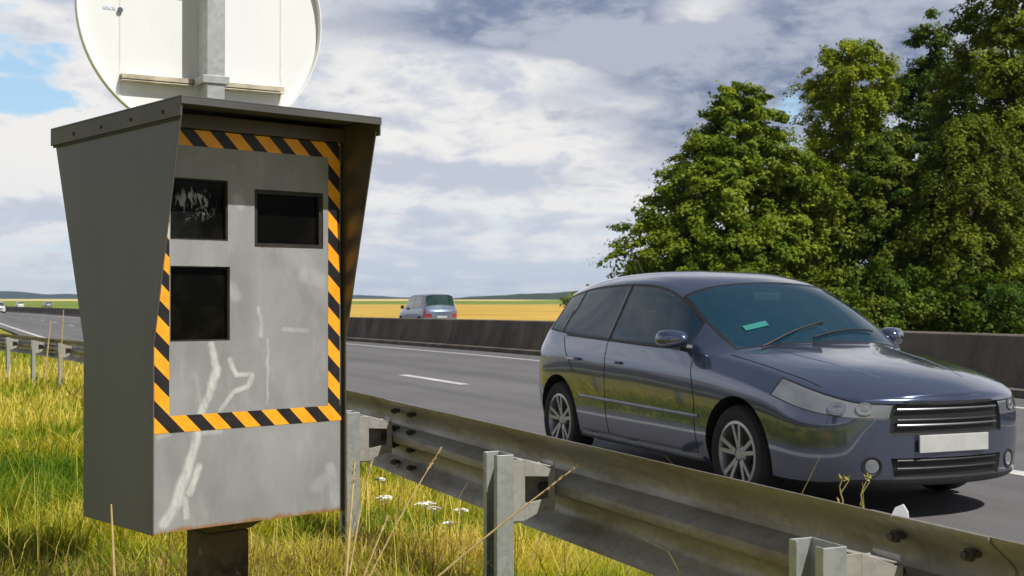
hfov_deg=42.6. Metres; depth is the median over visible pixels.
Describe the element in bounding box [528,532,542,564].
grass stalk
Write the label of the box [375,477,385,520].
white flower
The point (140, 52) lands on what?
road sign
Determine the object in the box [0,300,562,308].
green field
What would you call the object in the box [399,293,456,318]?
people carrier
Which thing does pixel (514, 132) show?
sky
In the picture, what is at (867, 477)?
weed sprig
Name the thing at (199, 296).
camera window
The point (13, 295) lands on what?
hills
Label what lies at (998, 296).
bush
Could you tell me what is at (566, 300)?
distant tree
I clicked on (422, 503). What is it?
white flower
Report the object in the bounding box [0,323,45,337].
edge line
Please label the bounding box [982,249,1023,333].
bush
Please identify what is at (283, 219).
camera window
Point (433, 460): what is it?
grass stalk
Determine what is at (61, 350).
grass stalk
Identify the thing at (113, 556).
grass stalk
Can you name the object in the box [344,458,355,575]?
grass stalk
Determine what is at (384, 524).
grass stalk
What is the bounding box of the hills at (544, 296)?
[453,291,577,299]
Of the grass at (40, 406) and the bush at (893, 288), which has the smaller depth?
the grass at (40, 406)
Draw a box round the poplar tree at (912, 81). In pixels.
[874,7,992,257]
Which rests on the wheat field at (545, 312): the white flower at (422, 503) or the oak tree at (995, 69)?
the oak tree at (995, 69)
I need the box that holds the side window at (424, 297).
[420,296,425,307]
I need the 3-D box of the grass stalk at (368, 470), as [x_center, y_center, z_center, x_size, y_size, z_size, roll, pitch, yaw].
[-0.467,0.700,4.048,0.016,0.337,0.126,0,-1,32]
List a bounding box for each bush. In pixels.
[742,257,805,281]
[802,266,905,330]
[842,258,964,331]
[893,261,999,331]
[910,271,1023,333]
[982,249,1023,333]
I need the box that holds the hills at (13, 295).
[0,291,409,298]
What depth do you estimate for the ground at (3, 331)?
28.34 m
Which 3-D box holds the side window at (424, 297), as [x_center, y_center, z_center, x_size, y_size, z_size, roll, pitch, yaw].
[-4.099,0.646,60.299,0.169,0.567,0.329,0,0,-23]
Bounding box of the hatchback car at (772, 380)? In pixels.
[539,258,1016,489]
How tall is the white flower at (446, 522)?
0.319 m
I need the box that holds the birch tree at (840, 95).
[782,37,903,260]
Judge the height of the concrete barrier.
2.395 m
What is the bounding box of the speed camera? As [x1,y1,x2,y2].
[51,95,381,575]
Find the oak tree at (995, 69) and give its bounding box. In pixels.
[907,0,1023,261]
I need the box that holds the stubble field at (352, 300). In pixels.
[0,299,536,300]
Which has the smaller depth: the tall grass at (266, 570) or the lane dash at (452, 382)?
the tall grass at (266, 570)
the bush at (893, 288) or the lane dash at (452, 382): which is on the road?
the lane dash at (452, 382)
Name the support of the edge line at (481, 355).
on the road
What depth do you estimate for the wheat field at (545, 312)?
195.78 m
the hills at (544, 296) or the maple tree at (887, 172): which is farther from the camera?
the hills at (544, 296)
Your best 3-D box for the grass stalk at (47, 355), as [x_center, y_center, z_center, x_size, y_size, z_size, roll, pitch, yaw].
[-5.666,0.771,15.995,0.093,0.745,0.024,0,0,0]
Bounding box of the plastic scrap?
[891,504,908,517]
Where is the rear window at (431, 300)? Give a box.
[426,294,453,305]
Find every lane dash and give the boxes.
[402,375,464,384]
[1009,470,1023,475]
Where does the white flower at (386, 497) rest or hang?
on the ground at (3, 331)
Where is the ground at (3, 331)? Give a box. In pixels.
[0,328,83,416]
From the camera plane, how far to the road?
16.18 m
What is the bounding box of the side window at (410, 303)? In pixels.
[405,295,415,308]
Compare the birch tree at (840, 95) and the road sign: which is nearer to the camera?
the road sign
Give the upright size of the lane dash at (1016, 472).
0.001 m
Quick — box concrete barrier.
[5,306,1023,398]
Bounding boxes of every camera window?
[170,178,226,240]
[170,266,228,341]
[255,190,321,248]
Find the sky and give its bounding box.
[0,0,1023,297]
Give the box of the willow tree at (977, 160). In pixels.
[891,112,1023,330]
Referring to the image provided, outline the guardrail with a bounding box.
[0,334,1023,575]
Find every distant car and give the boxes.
[0,302,6,312]
[14,302,23,306]
[42,302,51,307]
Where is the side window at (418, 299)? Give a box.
[413,295,422,307]
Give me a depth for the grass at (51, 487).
5.62 m
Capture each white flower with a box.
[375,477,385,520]
[375,495,393,563]
[413,501,435,555]
[427,506,440,535]
[443,521,454,549]
[454,508,467,538]
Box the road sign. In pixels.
[74,0,321,108]
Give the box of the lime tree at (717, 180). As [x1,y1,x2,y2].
[578,80,880,295]
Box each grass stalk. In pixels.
[43,321,50,381]
[58,310,63,381]
[110,504,115,575]
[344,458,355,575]
[349,458,373,572]
[363,514,389,575]
[369,446,441,575]
[438,464,577,575]
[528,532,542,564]
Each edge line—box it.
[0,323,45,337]
[8,312,1023,408]
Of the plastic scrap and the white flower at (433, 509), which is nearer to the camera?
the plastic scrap
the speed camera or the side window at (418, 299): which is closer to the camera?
the speed camera
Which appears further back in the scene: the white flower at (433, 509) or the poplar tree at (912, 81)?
the poplar tree at (912, 81)
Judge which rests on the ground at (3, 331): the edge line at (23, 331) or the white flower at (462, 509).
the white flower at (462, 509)
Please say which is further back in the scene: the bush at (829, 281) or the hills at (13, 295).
the hills at (13, 295)
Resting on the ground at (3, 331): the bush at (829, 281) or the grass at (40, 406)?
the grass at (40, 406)
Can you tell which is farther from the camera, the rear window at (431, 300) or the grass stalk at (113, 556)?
the rear window at (431, 300)
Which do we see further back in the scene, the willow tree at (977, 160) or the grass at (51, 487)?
the willow tree at (977, 160)
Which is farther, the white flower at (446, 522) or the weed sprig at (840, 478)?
the white flower at (446, 522)
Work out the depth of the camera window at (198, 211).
3.31 m
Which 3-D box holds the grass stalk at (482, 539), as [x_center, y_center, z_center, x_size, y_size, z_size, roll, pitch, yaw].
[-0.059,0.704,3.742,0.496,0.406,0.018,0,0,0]
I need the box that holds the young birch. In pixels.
[756,156,862,294]
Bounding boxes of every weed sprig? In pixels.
[837,474,849,502]
[860,472,870,507]
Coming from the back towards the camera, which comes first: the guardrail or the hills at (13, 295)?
the hills at (13, 295)
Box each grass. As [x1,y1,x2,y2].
[0,350,436,493]
[0,382,926,575]
[0,411,653,575]
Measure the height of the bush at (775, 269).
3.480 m
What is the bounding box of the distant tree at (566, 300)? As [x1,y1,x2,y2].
[558,292,574,306]
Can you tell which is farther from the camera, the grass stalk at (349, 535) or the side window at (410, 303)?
the side window at (410, 303)
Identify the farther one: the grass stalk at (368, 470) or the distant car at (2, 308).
the distant car at (2, 308)
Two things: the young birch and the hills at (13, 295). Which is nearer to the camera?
the young birch
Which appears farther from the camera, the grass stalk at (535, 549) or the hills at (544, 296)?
the hills at (544, 296)
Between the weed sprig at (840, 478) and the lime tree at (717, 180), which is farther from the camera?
the lime tree at (717, 180)
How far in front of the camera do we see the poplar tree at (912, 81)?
60.65 m
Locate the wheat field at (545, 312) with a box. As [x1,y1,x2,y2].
[350,304,1015,333]
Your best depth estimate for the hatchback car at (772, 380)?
8.39 m
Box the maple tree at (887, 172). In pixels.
[814,128,977,303]
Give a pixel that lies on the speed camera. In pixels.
(215, 245)
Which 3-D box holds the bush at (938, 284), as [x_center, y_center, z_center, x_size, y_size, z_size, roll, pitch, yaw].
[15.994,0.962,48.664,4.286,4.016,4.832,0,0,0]
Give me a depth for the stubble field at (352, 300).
1593.36 m
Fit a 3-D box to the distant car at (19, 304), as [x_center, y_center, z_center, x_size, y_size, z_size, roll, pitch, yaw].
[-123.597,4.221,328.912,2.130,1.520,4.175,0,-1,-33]
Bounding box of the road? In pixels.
[0,312,1023,569]

